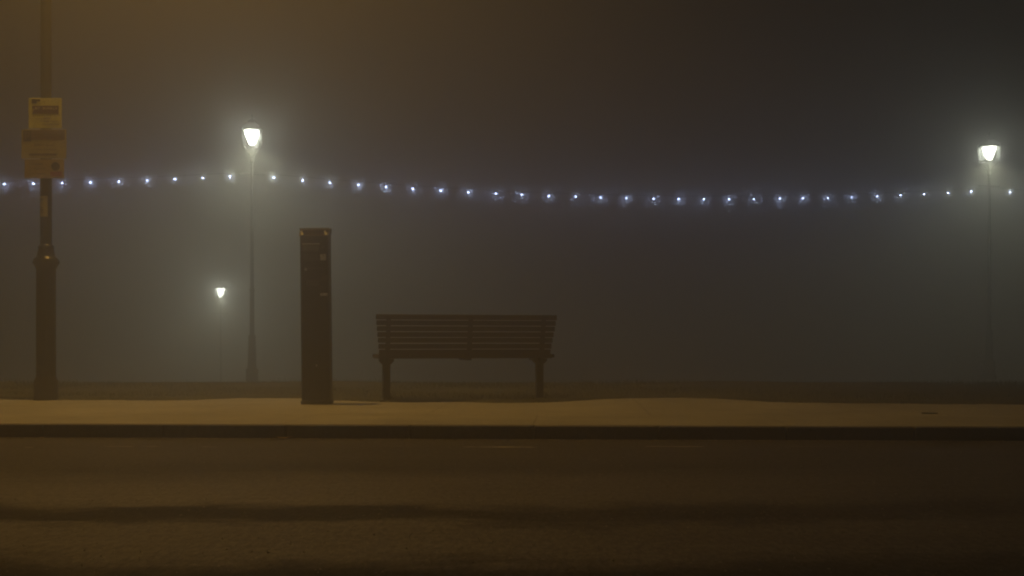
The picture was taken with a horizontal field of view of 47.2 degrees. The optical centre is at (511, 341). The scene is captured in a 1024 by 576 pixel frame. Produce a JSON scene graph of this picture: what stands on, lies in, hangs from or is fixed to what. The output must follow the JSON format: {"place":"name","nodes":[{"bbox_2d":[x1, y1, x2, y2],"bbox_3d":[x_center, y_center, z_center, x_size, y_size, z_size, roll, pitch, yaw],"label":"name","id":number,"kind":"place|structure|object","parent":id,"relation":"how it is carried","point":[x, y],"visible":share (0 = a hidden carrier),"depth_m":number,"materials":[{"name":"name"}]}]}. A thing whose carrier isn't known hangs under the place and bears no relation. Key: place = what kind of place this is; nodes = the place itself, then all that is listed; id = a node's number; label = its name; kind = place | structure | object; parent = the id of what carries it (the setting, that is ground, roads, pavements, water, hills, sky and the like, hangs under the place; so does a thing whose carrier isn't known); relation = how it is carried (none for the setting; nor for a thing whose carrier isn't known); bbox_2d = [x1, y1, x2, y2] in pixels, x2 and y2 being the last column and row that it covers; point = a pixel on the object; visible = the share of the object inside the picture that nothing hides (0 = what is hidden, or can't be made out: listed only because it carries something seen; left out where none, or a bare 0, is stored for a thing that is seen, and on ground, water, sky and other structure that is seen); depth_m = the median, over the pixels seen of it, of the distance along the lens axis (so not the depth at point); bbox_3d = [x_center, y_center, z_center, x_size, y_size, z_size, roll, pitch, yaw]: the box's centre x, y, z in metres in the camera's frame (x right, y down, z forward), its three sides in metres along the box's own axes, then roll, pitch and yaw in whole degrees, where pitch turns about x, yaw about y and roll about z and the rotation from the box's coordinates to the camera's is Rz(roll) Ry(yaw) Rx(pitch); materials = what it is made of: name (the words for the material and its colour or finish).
{"place":"outdoors","nodes":[
{"label":"outdoors","id":0,"kind":"place"},
{"bbox_2d":[0,438,1023,575],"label":"road","id":1,"kind":"structure","parent":0,"point":[339,554],"depth_m":5.03,"materials":[{"name":"asphalt"}]},
{"bbox_2d":[30,446,803,447],"bbox_3d":[-0.565,0.713,7.956,5.468,0.001,0.142,0,0,0],"label":"road marking","id":2,"kind":"object","parent":1,"relation":"on","point":[648,446],"visible":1,"depth_m":7.96,"materials":[{"name":"paint"}]},
{"bbox_2d":[0,437,1022,441],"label":"gutter strip","id":3,"kind":"object","parent":1,"relation":"on","point":[495,439],"visible":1,"depth_m":8.53,"materials":[{"name":"grey concrete"}]},
{"bbox_2d":[1,437,1023,443],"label":"gutter grit","id":4,"kind":"object","parent":1,"relation":"on","point":[652,440],"visible":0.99,"depth_m":8.49,"materials":[{"name":"gravel"}]},
{"bbox_2d":[0,350,1023,381],"bbox_3d":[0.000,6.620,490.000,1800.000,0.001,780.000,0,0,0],"label":"sea water","id":5,"kind":"structure","parent":0,"point":[574,365],"depth_m":311.39,"materials":[{"name":"grey liquid"}]},
{"bbox_2d":[0,397,1023,427],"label":"pavement","id":6,"kind":"structure","parent":0,"point":[658,412],"depth_m":10.24,"materials":[{"name":"concrete"}]},
{"bbox_2d":[33,0,59,400],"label":"street light","id":7,"kind":"object","parent":6,"relation":"on","point":[46,261],"visible":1,"depth_m":12.37,"materials":[{"name":"black metal"}]},
{"bbox_2d":[38,295,45,353],"bbox_3d":[-4.945,-0.180,12.329,0.085,0.620,0.012,0,0,0],"label":"access door","id":8,"kind":"structure","parent":7,"relation":"in","point":[41,298],"depth_m":12.32,"materials":[{"name":"black metal"}]},
{"bbox_2d":[21,130,66,157],"bbox_3d":[-4.936,-2.084,12.421,0.475,0.305,0.151,0,0,0],"label":"information sign","id":9,"kind":"object","parent":7,"relation":"attached to","point":[43,143],"visible":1,"depth_m":12.35,"materials":[{"name":"white paper"}]},
{"bbox_2d":[25,159,63,177],"bbox_3d":[-4.932,-1.822,12.422,0.415,0.200,0.149,0,0,0],"label":"notice sign","id":10,"kind":"object","parent":7,"relation":"attached to","point":[44,168],"visible":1,"depth_m":12.35,"materials":[{"name":"grey paper"}]},
{"bbox_2d":[29,98,61,127],"bbox_3d":[-4.923,-2.409,12.421,0.350,0.318,0.151,0,0,0],"label":"yellow sign","id":11,"kind":"object","parent":7,"relation":"attached to","point":[45,112],"visible":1,"depth_m":12.35,"materials":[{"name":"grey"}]},
{"bbox_2d":[299,228,333,403],"bbox_3d":[-1.948,-0.258,11.655,0.296,1.755,0.228,-1,0,-1],"label":"parking meter","id":12,"kind":"object","parent":6,"relation":"on","point":[316,315],"visible":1,"depth_m":11.56,"materials":[{"name":"paint"}]},
{"bbox_2d":[302,274,326,388],"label":"service door","id":13,"kind":"structure","parent":12,"relation":"in","point":[314,305],"depth_m":11.56,"materials":[{"name":"paint"}]},
{"bbox_2d":[0,377,1023,404],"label":"verge ground","id":14,"kind":"structure","parent":0,"point":[725,395],"depth_m":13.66,"materials":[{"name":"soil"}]},
{"bbox_2d":[372,314,556,401],"bbox_3d":[-0.522,0.171,12.389,1.913,0.899,0.569,0,0,-14],"label":"park bench","id":15,"kind":"object","parent":14,"relation":"on","point":[538,355],"visible":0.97,"depth_m":12.15,"materials":[{"name":"wood"}]},
{"bbox_2d":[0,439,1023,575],"bbox_3d":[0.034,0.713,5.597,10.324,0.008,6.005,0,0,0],"label":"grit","id":16,"kind":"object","parent":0,"point":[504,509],"visible":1,"depth_m":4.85,"materials":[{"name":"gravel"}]},
{"bbox_2d":[0,0,1023,349],"label":"sky","id":17,"kind":"structure","parent":0,"point":[691,100],"materials":[{"name":"grey"}]},
{"bbox_2d":[6,382,1018,384],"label":"promenade path","id":18,"kind":"structure","parent":0,"point":[557,382],"depth_m":33.31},
{"bbox_2d":[239,115,264,381],"bbox_3d":[-6.437,-2.225,29.000,0.648,6.810,0.488,0,0,-4],"label":"promenade lamp","id":19,"kind":"object","parent":18,"relation":"on","point":[251,129],"visible":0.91,"depth_m":28.95,"materials":[{"name":"black metal"}]},
{"bbox_2d":[0,172,244,184],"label":"festoon string","id":20,"kind":"object","parent":19,"relation":"hanging from","point":[118,178],"visible":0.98,"depth_m":28.47,"materials":[{"name":"black"}]},
{"bbox_2d":[253,172,990,199],"bbox_3d":[3.381,-3.994,30.650,20.032,0.545,0.048,0,0,-9],"label":"festoon string","id":21,"kind":"object","parent":19,"relation":"hanging from","point":[614,194],"visible":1,"depth_m":30.47,"materials":[{"name":"black"}]},
{"bbox_2d":[977,132,1001,379],"bbox_3d":[13.160,-2.365,32.300,0.648,6.810,0.488,0,0,-12],"label":"promenade lamp","id":22,"kind":"object","parent":18,"relation":"on","point":[988,145],"visible":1,"depth_m":32.25,"materials":[{"name":"black metal"}]},
{"bbox_3d":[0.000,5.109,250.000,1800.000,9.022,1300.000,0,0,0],"label":"ground","id":23,"kind":"structure","parent":0,"visible":0},
{"bbox_2d":[213,279,227,381],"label":"promenade lamp","id":24,"kind":"object","parent":23,"relation":"on","point":[220,287],"visible":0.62,"depth_m":49.96,"materials":[{"name":"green metal"}]},
{"bbox_2d":[0,423,1023,440],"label":"kerb","id":25,"kind":"structure","parent":23,"relation":"on","point":[663,432],"depth_m":8.57,"materials":[{"name":"concrete"}]}
]}

